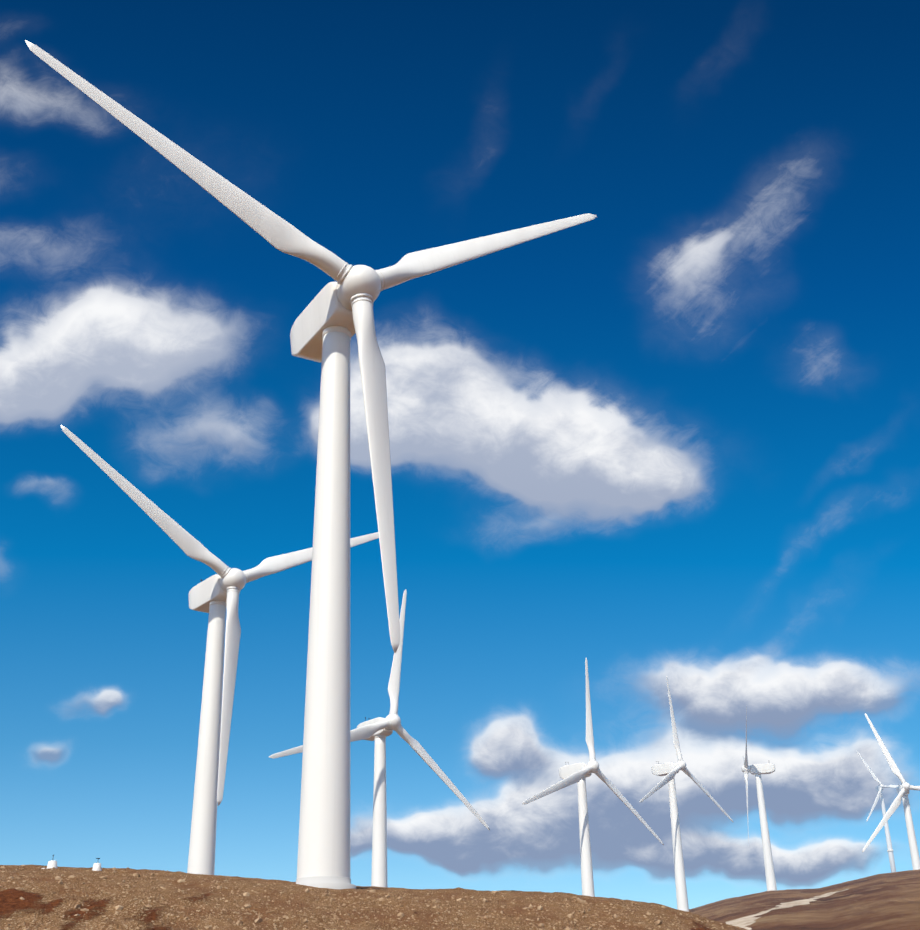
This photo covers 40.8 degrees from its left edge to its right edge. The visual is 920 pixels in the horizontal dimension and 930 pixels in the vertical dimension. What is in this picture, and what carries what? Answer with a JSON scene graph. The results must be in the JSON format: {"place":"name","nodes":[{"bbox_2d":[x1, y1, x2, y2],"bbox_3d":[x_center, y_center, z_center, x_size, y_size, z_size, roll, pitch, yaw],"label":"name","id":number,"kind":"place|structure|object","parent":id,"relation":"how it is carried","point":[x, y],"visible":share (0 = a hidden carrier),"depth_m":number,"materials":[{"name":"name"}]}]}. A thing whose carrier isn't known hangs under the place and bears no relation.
{"place":"outdoors","nodes":[
{"label":"outdoors","id":0,"kind":"place"},
{"bbox_2d":[0,865,919,929],"bbox_3d":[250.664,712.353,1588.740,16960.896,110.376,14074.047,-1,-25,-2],"label":"ground","id":1,"kind":"structure","parent":0,"point":[887,901],"depth_m":52.34,"materials":[{"name":"brown soil"}]},
{"bbox_2d":[46,855,56,868],"bbox_3d":[-20.452,20.280,61.892,0.560,1.460,0.560,11,-28,-26],"label":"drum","id":2,"kind":"object","parent":1,"relation":"on","point":[52,863],"visible":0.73,"depth_m":61.83,"materials":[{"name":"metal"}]},
{"bbox_2d":[92,858,101,870],"bbox_3d":[-18.519,20.694,62.967,0.493,1.285,0.493,-17,-29,30],"label":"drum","id":3,"kind":"object","parent":1,"relation":"on","point":[96,866],"visible":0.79,"depth_m":62.89,"materials":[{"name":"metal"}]},
{"bbox_2d":[60,425,378,874],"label":"turbine","id":4,"kind":"object","parent":1,"relation":"on","point":[216,596],"visible":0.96,"depth_m":125.57,"materials":[{"name":"metal"}]},
{"bbox_2d":[25,40,596,888],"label":"turbine","id":5,"kind":"object","parent":1,"relation":"on","point":[333,318],"visible":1,"depth_m":71.38,"materials":[{"name":"metal"}]},
{"bbox_2d":[0,865,740,929],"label":"stones","id":6,"kind":"object","parent":1,"relation":"on","point":[335,916],"visible":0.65,"depth_m":49.41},
{"bbox_2d":[269,589,489,886],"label":"turbine","id":7,"kind":"object","parent":1,"relation":"on","point":[378,730],"visible":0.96,"depth_m":190.19,"materials":[{"name":"metal"}]},
{"bbox_2d":[522,658,663,896],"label":"turbine","id":8,"kind":"object","parent":1,"relation":"on","point":[577,773],"visible":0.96,"depth_m":245.08,"materials":[{"name":"metal"}]},
{"bbox_2d":[640,676,733,911],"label":"turbine","id":9,"kind":"object","parent":1,"relation":"on","point":[670,770],"visible":0.98,"depth_m":305.51,"materials":[{"name":"metal"}]},
{"bbox_2d":[741,705,776,890],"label":"turbine","id":10,"kind":"object","parent":1,"relation":"on","point":[757,770],"visible":1,"depth_m":358.13,"materials":[{"name":"metal"}]},
{"bbox_2d":[726,889,847,929],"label":"track","id":11,"kind":"structure","parent":1,"relation":"on","point":[743,922],"depth_m":201.36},
{"bbox_2d":[857,751,898,872],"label":"turbine","id":12,"kind":"object","parent":1,"relation":"on","point":[880,787],"visible":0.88,"depth_m":700.14,"materials":[{"name":"metal"}]},
{"bbox_2d":[862,713,919,869],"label":"turbine","id":13,"kind":"object","parent":1,"relation":"on","point":[903,789],"visible":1,"depth_m":351.97,"materials":[{"name":"metal"}]},
{"bbox_2d":[0,0,919,908],"label":"sky","id":14,"kind":"structure","parent":0,"point":[673,431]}
]}

